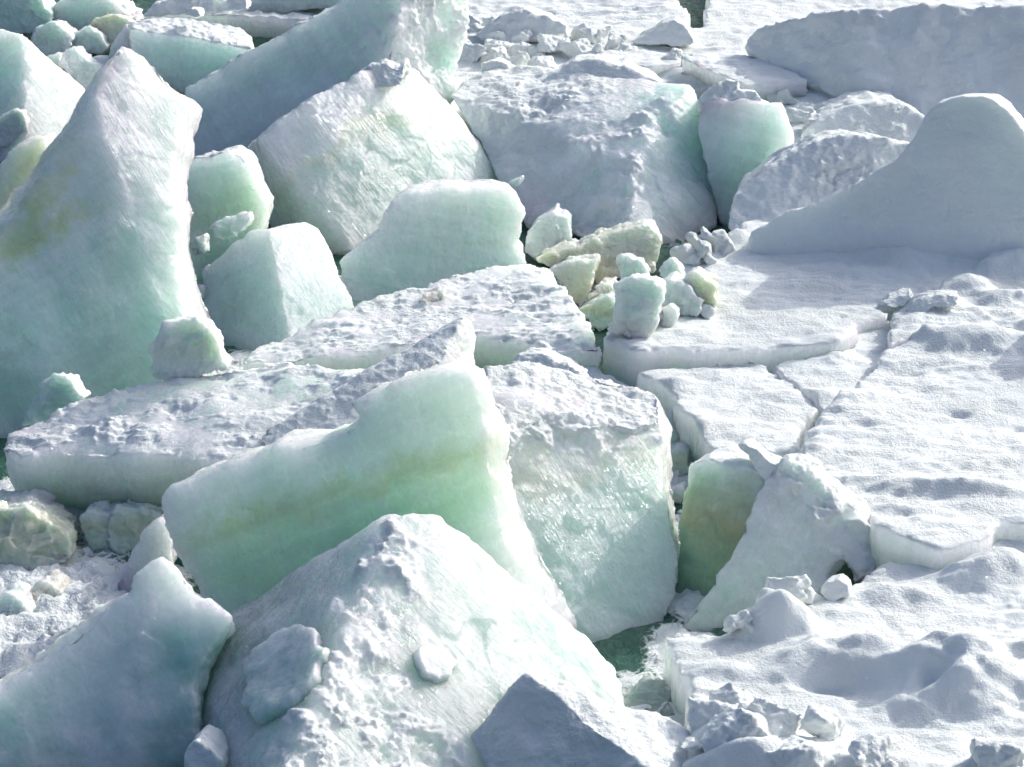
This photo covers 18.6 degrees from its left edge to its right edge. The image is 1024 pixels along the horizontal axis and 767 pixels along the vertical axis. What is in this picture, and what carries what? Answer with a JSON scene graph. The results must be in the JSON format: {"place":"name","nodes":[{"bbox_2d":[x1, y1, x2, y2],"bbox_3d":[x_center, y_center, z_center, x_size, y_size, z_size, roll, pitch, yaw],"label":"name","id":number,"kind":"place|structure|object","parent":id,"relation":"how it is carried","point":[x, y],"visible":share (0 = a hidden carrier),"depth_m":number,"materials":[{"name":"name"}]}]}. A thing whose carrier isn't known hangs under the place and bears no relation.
{"place":"outdoors","nodes":[
{"label":"outdoors","id":0,"kind":"place"},
{"bbox_2d":[0,0,861,726],"bbox_3d":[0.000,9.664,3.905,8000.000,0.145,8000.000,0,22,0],"label":"sea water","id":1,"kind":"structure","parent":0,"point":[628,654],"depth_m":23.65,"materials":[{"name":"liquid"}]},
{"bbox_2d":[0,108,30,148],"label":"ice chunk","id":2,"kind":"object","parent":1,"relation":"on","point":[15,123],"visible":0.62,"depth_m":33.89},
{"bbox_2d":[0,580,35,615],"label":"ice chunk","id":3,"kind":"object","parent":1,"relation":"on","point":[16,596],"visible":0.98,"depth_m":23.53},
{"bbox_2d":[20,33,32,36],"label":"ice chunk","id":4,"kind":"object","parent":1,"relation":"on","point":[27,35],"visible":0.11,"depth_m":37.86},
{"bbox_2d":[0,0,55,33],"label":"ice chunk","id":5,"kind":"object","parent":4,"relation":"on","point":[23,16],"visible":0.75,"depth_m":37.65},
{"bbox_2d":[0,132,56,208],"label":"ice block","id":6,"kind":"structure","parent":1,"relation":"on","point":[19,163],"depth_m":31.11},
{"bbox_2d":[0,488,78,570],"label":"ice chunk","id":7,"kind":"object","parent":1,"relation":"on","point":[39,527],"visible":1,"depth_m":24.38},
{"bbox_2d":[0,29,84,161],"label":"ice block","id":8,"kind":"structure","parent":1,"relation":"on","point":[43,90],"depth_m":34.42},
{"bbox_2d":[30,569,69,600],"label":"ice chunk","id":9,"kind":"object","parent":1,"relation":"on","point":[54,582],"visible":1,"depth_m":23.79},
{"bbox_2d":[31,19,77,55],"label":"ice chunk","id":10,"kind":"object","parent":1,"relation":"on","point":[51,37],"visible":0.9,"depth_m":37.04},
{"bbox_2d":[58,46,102,89],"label":"ice chunk","id":11,"kind":"object","parent":1,"relation":"on","point":[80,65],"visible":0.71,"depth_m":35.97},
{"bbox_2d":[70,25,110,54],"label":"ice chunk","id":12,"kind":"object","parent":1,"relation":"on","point":[90,39],"visible":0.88,"depth_m":37.16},
{"bbox_2d":[53,0,142,30],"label":"ice block","id":13,"kind":"structure","parent":1,"relation":"on","point":[78,15],"depth_m":37.76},
{"bbox_2d":[79,500,122,550],"bbox_3d":[-3.245,1.115,24.807,0.341,0.330,0.592,0,22,0],"label":"ice chunk","id":14,"kind":"object","parent":1,"relation":"on","point":[94,518],"visible":0.84,"depth_m":24.63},
{"bbox_2d":[0,46,217,437],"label":"ice block","id":15,"kind":"structure","parent":1,"relation":"on","point":[98,283],"depth_m":27.20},
{"bbox_2d":[89,13,137,46],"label":"ice chunk","id":16,"kind":"object","parent":1,"relation":"on","point":[110,26],"visible":0.62,"depth_m":37.37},
{"bbox_2d":[0,557,235,766],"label":"ice block","id":17,"kind":"structure","parent":1,"relation":"on","point":[122,680],"depth_m":21.44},
{"bbox_2d":[109,23,131,57],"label":"ice block","id":18,"kind":"structure","parent":1,"relation":"on","point":[122,39],"depth_m":36.57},
{"bbox_2d":[106,498,163,554],"bbox_3d":[-2.955,1.098,24.794,0.470,0.384,0.706,0,22,0],"label":"ice chunk","id":19,"kind":"object","parent":1,"relation":"on","point":[130,521],"visible":0.69,"depth_m":24.61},
{"bbox_2d":[118,514,177,592],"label":"ice slab","id":20,"kind":"structure","parent":1,"relation":"on","point":[155,541],"depth_m":23.93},
{"bbox_2d":[4,362,363,510],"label":"ice slab","id":21,"kind":"structure","parent":1,"relation":"on","point":[151,442],"depth_m":24.99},
{"bbox_2d":[22,372,90,425],"bbox_3d":[-3.762,0.103,25.839,0.557,0.397,0.392,0,22,0],"label":"ice chunk","id":22,"kind":"object","parent":21,"relation":"on","point":[55,391],"visible":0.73,"depth_m":25.76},
{"bbox_2d":[149,314,231,379],"bbox_3d":[-2.647,-0.313,25.781,0.675,0.513,0.546,0,22,0],"label":"ice chunk","id":23,"kind":"object","parent":21,"relation":"on","point":[187,347],"visible":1,"depth_m":25.65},
{"bbox_2d":[262,316,475,445],"bbox_3d":[-1.099,0.031,25.038,2.044,0.841,0.712,-13,25,-28],"label":"ice wedge","id":24,"kind":"object","parent":21,"relation":"on","point":[454,341],"visible":0.57,"depth_m":24.97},
{"bbox_2d":[129,17,254,94],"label":"ice block","id":25,"kind":"structure","parent":1,"relation":"on","point":[179,55],"depth_m":36.10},
{"bbox_2d":[185,7,204,18],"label":"snow lump","id":26,"kind":"object","parent":25,"relation":"on","point":[195,12],"visible":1,"depth_m":36.22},
{"bbox_2d":[187,145,273,300],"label":"ice block","id":27,"kind":"structure","parent":1,"relation":"on","point":[229,181],"depth_m":29.89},
{"bbox_2d":[191,233,209,255],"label":"ice chunk","id":28,"kind":"object","parent":27,"relation":"on","point":[201,245],"visible":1,"depth_m":29.37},
{"bbox_2d":[209,211,253,239],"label":"ice chunk","id":29,"kind":"object","parent":27,"relation":"on","point":[225,227],"visible":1,"depth_m":29.36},
{"bbox_2d":[142,9,323,37],"bbox_3d":[-3.339,-4.373,39.190,2.538,1.041,1.681,0,22,0],"label":"ice floe","id":30,"kind":"object","parent":1,"relation":"on","point":[258,23],"visible":0.12,"depth_m":38.42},
{"bbox_2d":[143,0,251,16],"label":"snow lump","id":31,"kind":"object","parent":30,"relation":"on","point":[161,8],"visible":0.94,"depth_m":37.00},
{"bbox_2d":[247,0,340,12],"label":"ice block","id":32,"kind":"structure","parent":30,"relation":"on","point":[281,6],"depth_m":38.55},
{"bbox_2d":[202,222,353,350],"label":"ice block","id":33,"kind":"structure","parent":1,"relation":"on","point":[278,284],"depth_m":28.97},
{"bbox_2d":[185,0,469,155],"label":"ice block","id":34,"kind":"structure","parent":1,"relation":"on","point":[246,98],"depth_m":33.27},
{"bbox_2d":[162,362,576,629],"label":"ice block","id":35,"kind":"structure","parent":1,"relation":"on","point":[244,527],"depth_m":22.84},
{"bbox_2d":[247,68,497,254],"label":"ice block","id":36,"kind":"structure","parent":1,"relation":"on","point":[343,164],"depth_m":31.41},
{"bbox_2d":[360,58,410,87],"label":"snow lump","id":37,"kind":"object","parent":36,"relation":"on","point":[389,73],"visible":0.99,"depth_m":31.86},
{"bbox_2d":[202,513,624,766],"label":"ice block","id":38,"kind":"structure","parent":1,"relation":"on","point":[314,666],"depth_m":21.31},
{"bbox_2d":[184,724,228,766],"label":"snow lump","id":39,"kind":"object","parent":38,"relation":"on","point":[208,746],"visible":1,"depth_m":20.68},
{"bbox_2d":[412,644,456,683],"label":"ice chunk","id":40,"kind":"object","parent":38,"relation":"on","point":[433,664],"visible":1,"depth_m":21.09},
{"bbox_2d":[243,264,601,369],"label":"ice slab","id":41,"kind":"structure","parent":1,"relation":"on","point":[510,312],"depth_m":27.89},
{"bbox_2d":[419,285,447,302],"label":"ice chunk","id":42,"kind":"object","parent":41,"relation":"on","point":[437,293],"visible":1,"depth_m":28.38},
{"bbox_2d":[340,179,526,306],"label":"ice block","id":43,"kind":"structure","parent":1,"relation":"on","point":[425,234],"depth_m":29.86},
{"bbox_2d":[524,203,571,260],"bbox_3d":[0.363,-1.521,31.049,0.484,0.455,0.861,0,22,0],"label":"ice chunk","id":44,"kind":"object","parent":1,"relation":"on","point":[552,227],"visible":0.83,"depth_m":30.85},
{"bbox_2d":[536,238,580,266],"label":"ice chunk","id":45,"kind":"object","parent":1,"relation":"on","point":[559,252],"visible":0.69,"depth_m":30.41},
{"bbox_2d":[549,253,600,306],"bbox_3d":[0.604,-1.019,29.909,0.455,0.428,0.677,6,23,15],"label":"ice chunk","id":46,"kind":"object","parent":1,"relation":"on","point":[574,276],"visible":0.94,"depth_m":29.71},
{"bbox_2d":[471,672,689,766],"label":"snow block","id":47,"kind":"structure","parent":1,"relation":"on","point":[533,720],"depth_m":20.81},
{"bbox_2d":[483,360,679,642],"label":"ice block","id":48,"kind":"structure","parent":1,"relation":"on","point":[589,458],"depth_m":23.73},
{"bbox_2d":[511,347,588,375],"bbox_3d":[0.340,-0.140,24.977,0.660,0.214,0.489,9,24,22],"label":"snow lump","id":49,"kind":"object","parent":48,"relation":"on","point":[548,357],"visible":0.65,"depth_m":24.93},
{"bbox_2d":[451,64,716,243],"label":"snow block","id":50,"kind":"structure","parent":1,"relation":"on","point":[591,154],"depth_m":32.12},
{"bbox_2d":[481,57,510,71],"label":"snow lump","id":51,"kind":"object","parent":50,"relation":"on","point":[500,62],"visible":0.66,"depth_m":33.65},
{"bbox_2d":[542,53,662,82],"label":"snow slab","id":52,"kind":"structure","parent":50,"relation":"on","point":[602,65],"depth_m":33.19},
{"bbox_2d":[578,291,614,329],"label":"ice chunk","id":53,"kind":"object","parent":1,"relation":"on","point":[597,311],"visible":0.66,"depth_m":29.18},
{"bbox_2d":[579,365,628,386],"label":"ice slab","id":54,"kind":"structure","parent":1,"relation":"on","point":[594,372],"depth_m":27.25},
{"bbox_2d":[595,276,616,293],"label":"ice chunk","id":55,"kind":"object","parent":1,"relation":"on","point":[604,285],"visible":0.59,"depth_m":29.71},
{"bbox_2d":[575,218,662,283],"bbox_3d":[1.038,-1.333,30.487,0.855,0.504,1.024,0,22,0],"label":"ice chunk","id":56,"kind":"object","parent":1,"relation":"on","point":[642,238],"visible":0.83,"depth_m":30.26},
{"bbox_2d":[626,676,674,715],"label":"ice chunk","id":57,"kind":"object","parent":1,"relation":"on","point":[655,694],"visible":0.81,"depth_m":22.18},
{"bbox_2d":[667,410,679,444],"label":"ice chunk","id":58,"kind":"object","parent":1,"relation":"on","point":[675,437],"visible":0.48,"depth_m":26.43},
{"bbox_2d":[672,481,686,503],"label":"ice chunk","id":59,"kind":"object","parent":1,"relation":"on","point":[678,490],"visible":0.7,"depth_m":25.42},
{"bbox_2d":[671,441,690,476],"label":"ice chunk","id":60,"kind":"object","parent":1,"relation":"on","point":[680,450],"visible":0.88,"depth_m":25.99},
{"bbox_2d":[636,362,818,461],"bbox_3d":[1.998,0.392,26.364,1.303,0.516,2.191,-7,23,-18],"label":"ice floe","id":61,"kind":"object","parent":1,"relation":"on","point":[716,407],"visible":0.69,"depth_m":26.34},
{"bbox_2d":[675,445,781,595],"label":"ice block","id":62,"kind":"structure","parent":1,"relation":"on","point":[726,484],"depth_m":23.81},
{"bbox_2d":[738,438,779,480],"bbox_3d":[1.917,0.577,23.874,0.415,0.268,0.309,14,26,30],"label":"snow lump","id":63,"kind":"object","parent":62,"relation":"on","point":[763,461],"visible":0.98,"depth_m":23.78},
{"bbox_2d":[450,0,1023,157],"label":"snow field","id":64,"kind":"structure","parent":1,"relation":"on","point":[730,27],"depth_m":37.65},
{"bbox_2d":[459,39,486,63],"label":"snow lump","id":65,"kind":"object","parent":64,"relation":"on","point":[471,53],"visible":0.73,"depth_m":35.85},
{"bbox_2d":[467,11,495,30],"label":"snow lump","id":66,"kind":"object","parent":64,"relation":"on","point":[485,20],"visible":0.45,"depth_m":37.05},
{"bbox_2d":[480,46,509,62],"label":"snow lump","id":67,"kind":"object","parent":64,"relation":"on","point":[496,52],"visible":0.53,"depth_m":35.74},
{"bbox_2d":[484,31,507,40],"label":"snow lump","id":68,"kind":"object","parent":64,"relation":"on","point":[498,35],"visible":0.46,"depth_m":36.38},
{"bbox_2d":[484,38,531,55],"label":"snow lump","id":69,"kind":"object","parent":64,"relation":"on","point":[512,48],"visible":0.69,"depth_m":36.01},
{"bbox_2d":[503,55,527,65],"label":"snow lump","id":70,"kind":"object","parent":64,"relation":"on","point":[517,60],"visible":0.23,"depth_m":35.34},
{"bbox_2d":[506,29,531,42],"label":"snow lump","id":71,"kind":"object","parent":64,"relation":"on","point":[519,36],"visible":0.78,"depth_m":36.32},
{"bbox_2d":[476,6,567,42],"bbox_3d":[0.116,-4.213,36.719,1.086,0.437,0.914,0,22,0],"label":"snow lump","id":72,"kind":"object","parent":64,"relation":"on","point":[535,21],"visible":0.8,"depth_m":36.47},
{"bbox_2d":[527,55,558,68],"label":"snow lump","id":73,"kind":"object","parent":64,"relation":"on","point":[542,61],"visible":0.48,"depth_m":35.21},
{"bbox_2d":[537,33,564,52],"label":"snow lump","id":74,"kind":"object","parent":64,"relation":"on","point":[547,43],"visible":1,"depth_m":36.01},
{"bbox_2d":[559,38,597,57],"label":"snow lump","id":75,"kind":"object","parent":64,"relation":"on","point":[569,49],"visible":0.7,"depth_m":35.93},
{"bbox_2d":[571,22,603,43],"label":"snow lump","id":76,"kind":"object","parent":64,"relation":"on","point":[582,30],"visible":0.84,"depth_m":36.60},
{"bbox_2d":[605,30,627,50],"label":"snow lump","id":77,"kind":"object","parent":64,"relation":"on","point":[616,40],"visible":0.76,"depth_m":36.10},
{"bbox_2d":[598,49,680,73],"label":"snow slab","id":78,"kind":"structure","parent":64,"relation":"on","point":[654,62],"depth_m":35.49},
{"bbox_2d":[635,16,694,46],"bbox_3d":[1.786,-4.137,36.646,0.710,0.332,0.846,0,22,0],"label":"snow lump","id":79,"kind":"object","parent":64,"relation":"on","point":[673,31],"visible":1,"depth_m":36.40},
{"bbox_2d":[661,48,693,66],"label":"snow lump","id":80,"kind":"object","parent":64,"relation":"on","point":[675,53],"visible":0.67,"depth_m":35.54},
{"bbox_2d":[681,53,807,100],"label":"snow slab","id":81,"kind":"structure","parent":64,"relation":"on","point":[763,79],"depth_m":34.73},
{"bbox_2d":[774,89,801,104],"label":"snow lump","id":82,"kind":"object","parent":64,"relation":"on","point":[784,96],"visible":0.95,"depth_m":34.22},
{"bbox_2d":[786,108,807,122],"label":"snow lump","id":83,"kind":"object","parent":64,"relation":"on","point":[794,115],"visible":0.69,"depth_m":33.63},
{"bbox_2d":[795,101,828,111],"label":"snow lump","id":84,"kind":"object","parent":64,"relation":"on","point":[809,107],"visible":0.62,"depth_m":33.81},
{"bbox_2d":[803,109,820,124],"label":"snow lump","id":85,"kind":"object","parent":64,"relation":"on","point":[812,115],"visible":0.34,"depth_m":33.25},
{"bbox_2d":[728,129,908,230],"bbox_3d":[3.042,-2.016,30.953,1.876,0.905,1.921,0,22,0],"label":"snow mound","id":86,"kind":"object","parent":64,"relation":"on","point":[807,170],"visible":0.64,"depth_m":30.65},
{"bbox_2d":[801,90,924,142],"bbox_3d":[3.695,-2.789,33.263,1.394,0.592,1.793,0,22,0],"label":"snow mound","id":87,"kind":"object","parent":64,"relation":"on","point":[884,114],"visible":0.67,"depth_m":32.82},
{"bbox_2d":[697,78,793,226],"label":"ice block","id":88,"kind":"structure","parent":1,"relation":"on","point":[742,133],"depth_m":31.96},
{"bbox_2d":[682,453,876,631],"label":"ice block","id":89,"kind":"structure","parent":1,"relation":"on","point":[809,516],"depth_m":23.68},
{"bbox_2d":[603,219,979,386],"bbox_3d":[3.074,-1.003,29.445,6.223,0.666,3.117,-17,28,-37],"label":"ice floe","id":90,"kind":"object","parent":1,"relation":"on","point":[772,311],"visible":0.47,"depth_m":28.10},
{"bbox_2d":[616,253,650,279],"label":"ice chunk","id":91,"kind":"object","parent":90,"relation":"on","point":[628,264],"visible":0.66,"depth_m":29.02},
{"bbox_2d":[607,273,665,338],"bbox_3d":[1.101,-0.702,27.558,0.540,0.557,0.593,0,22,0],"label":"ice chunk","id":92,"kind":"object","parent":90,"relation":"on","point":[639,301],"visible":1,"depth_m":27.40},
{"bbox_2d":[661,303,680,327],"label":"ice chunk","id":93,"kind":"object","parent":90,"relation":"on","point":[671,314],"visible":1,"depth_m":27.62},
{"bbox_2d":[659,257,684,277],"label":"ice chunk","id":94,"kind":"object","parent":90,"relation":"on","point":[669,266],"visible":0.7,"depth_m":28.60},
{"bbox_2d":[662,271,704,316],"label":"ice chunk","id":95,"kind":"object","parent":90,"relation":"on","point":[683,296],"visible":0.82,"depth_m":27.88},
{"bbox_2d":[670,243,700,265],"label":"snow lump","id":96,"kind":"object","parent":90,"relation":"on","point":[685,254],"visible":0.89,"depth_m":29.17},
{"bbox_2d":[682,266,720,307],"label":"ice chunk","id":97,"kind":"object","parent":90,"relation":"on","point":[702,282],"visible":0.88,"depth_m":27.95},
{"bbox_2d":[693,239,716,265],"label":"snow lump","id":98,"kind":"object","parent":90,"relation":"on","point":[704,250],"visible":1,"depth_m":29.15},
{"bbox_2d":[700,304,715,318],"bbox_3d":[1.757,-0.660,27.930,0.142,0.125,0.198,8,23,19],"label":"snow ball","id":99,"kind":"object","parent":90,"relation":"on","point":[708,311],"visible":1,"depth_m":27.86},
{"bbox_2d":[698,226,722,251],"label":"snow lump","id":100,"kind":"object","parent":90,"relation":"on","point":[708,236],"visible":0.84,"depth_m":29.50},
{"bbox_2d":[711,229,734,253],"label":"snow lump","id":101,"kind":"object","parent":90,"relation":"on","point":[724,239],"visible":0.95,"depth_m":29.50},
{"bbox_2d":[748,93,1023,260],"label":"snow ridge","id":102,"kind":"structure","parent":90,"relation":"on","point":[949,182],"depth_m":29.22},
{"bbox_2d":[880,288,912,307],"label":"snow lump","id":103,"kind":"object","parent":90,"relation":"on","point":[898,297],"visible":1,"depth_m":28.13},
{"bbox_2d":[772,320,890,415],"bbox_3d":[2.853,-0.036,27.335,0.922,0.502,2.280,12,25,27],"label":"ice floe","id":104,"kind":"object","parent":1,"relation":"on","point":[821,381],"visible":0.41,"depth_m":27.05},
{"bbox_2d":[663,539,1023,766],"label":"ice floe","id":105,"kind":"object","parent":1,"relation":"on","point":[922,666],"visible":0.8,"depth_m":21.79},
{"bbox_2d":[681,735,703,755],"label":"snow lump","id":106,"kind":"object","parent":105,"relation":"on","point":[692,746],"visible":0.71,"depth_m":20.78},
{"bbox_2d":[686,697,738,732],"bbox_3d":[1.360,2.321,21.022,0.448,0.296,0.313,6,23,14],"label":"snow lump","id":107,"kind":"object","parent":105,"relation":"on","point":[701,712],"visible":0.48,"depth_m":21.06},
{"bbox_2d":[709,682,754,709],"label":"snow lump","id":108,"kind":"object","parent":105,"relation":"on","point":[729,693],"visible":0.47,"depth_m":21.16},
{"bbox_2d":[723,610,754,632],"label":"snow lump","id":109,"kind":"object","parent":105,"relation":"on","point":[743,619],"visible":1,"depth_m":22.34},
{"bbox_2d":[699,707,781,751],"bbox_3d":[1.611,2.386,20.753,0.678,0.457,0.438,6,23,15],"label":"snow lump","id":110,"kind":"object","parent":105,"relation":"on","point":[729,724],"visible":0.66,"depth_m":20.65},
{"bbox_2d":[749,697,802,737],"bbox_3d":[1.770,2.299,20.993,0.385,0.295,0.399,0,22,0],"label":"snow lump","id":111,"kind":"object","parent":105,"relation":"on","point":[783,722],"visible":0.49,"depth_m":20.95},
{"bbox_2d":[764,576,807,603],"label":"snow lump","id":112,"kind":"object","parent":105,"relation":"on","point":[792,585],"visible":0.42,"depth_m":22.73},
{"bbox_2d":[766,735,834,766],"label":"snow lump","id":113,"kind":"object","parent":105,"relation":"on","point":[795,751],"visible":1,"depth_m":20.40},
{"bbox_2d":[796,574,813,604],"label":"snow lump","id":114,"kind":"object","parent":105,"relation":"on","point":[805,581],"visible":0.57,"depth_m":22.82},
{"bbox_2d":[799,704,844,740],"bbox_3d":[2.078,2.288,20.925,0.321,0.248,0.196,0,22,0],"label":"snow lump","id":115,"kind":"object","parent":105,"relation":"on","point":[826,723],"visible":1,"depth_m":20.89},
{"bbox_2d":[821,574,851,600],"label":"snow lump","id":116,"kind":"object","parent":105,"relation":"on","point":[836,587],"visible":1,"depth_m":22.93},
{"bbox_2d":[848,733,897,766],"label":"snow lump","id":117,"kind":"object","parent":105,"relation":"on","point":[869,750],"visible":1,"depth_m":20.48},
{"bbox_2d":[969,738,1023,766],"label":"snow lump","id":118,"kind":"object","parent":105,"relation":"on","point":[988,753],"visible":1,"depth_m":20.46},
{"bbox_2d":[745,2,1023,118],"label":"snow hump","id":119,"kind":"object","parent":1,"relation":"on","point":[924,58],"visible":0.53,"depth_m":34.25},
{"bbox_2d":[800,323,1023,569],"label":"ice floe","id":120,"kind":"object","parent":1,"relation":"on","point":[916,441],"visible":0.73,"depth_m":25.22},
{"bbox_2d":[887,248,1023,348],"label":"ice floe","id":121,"kind":"object","parent":1,"relation":"on","point":[990,290],"visible":0.48,"depth_m":28.08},
{"bbox_2d":[906,289,958,311],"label":"snow lump","id":122,"kind":"object","parent":121,"relation":"on","point":[944,298],"visible":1,"depth_m":27.94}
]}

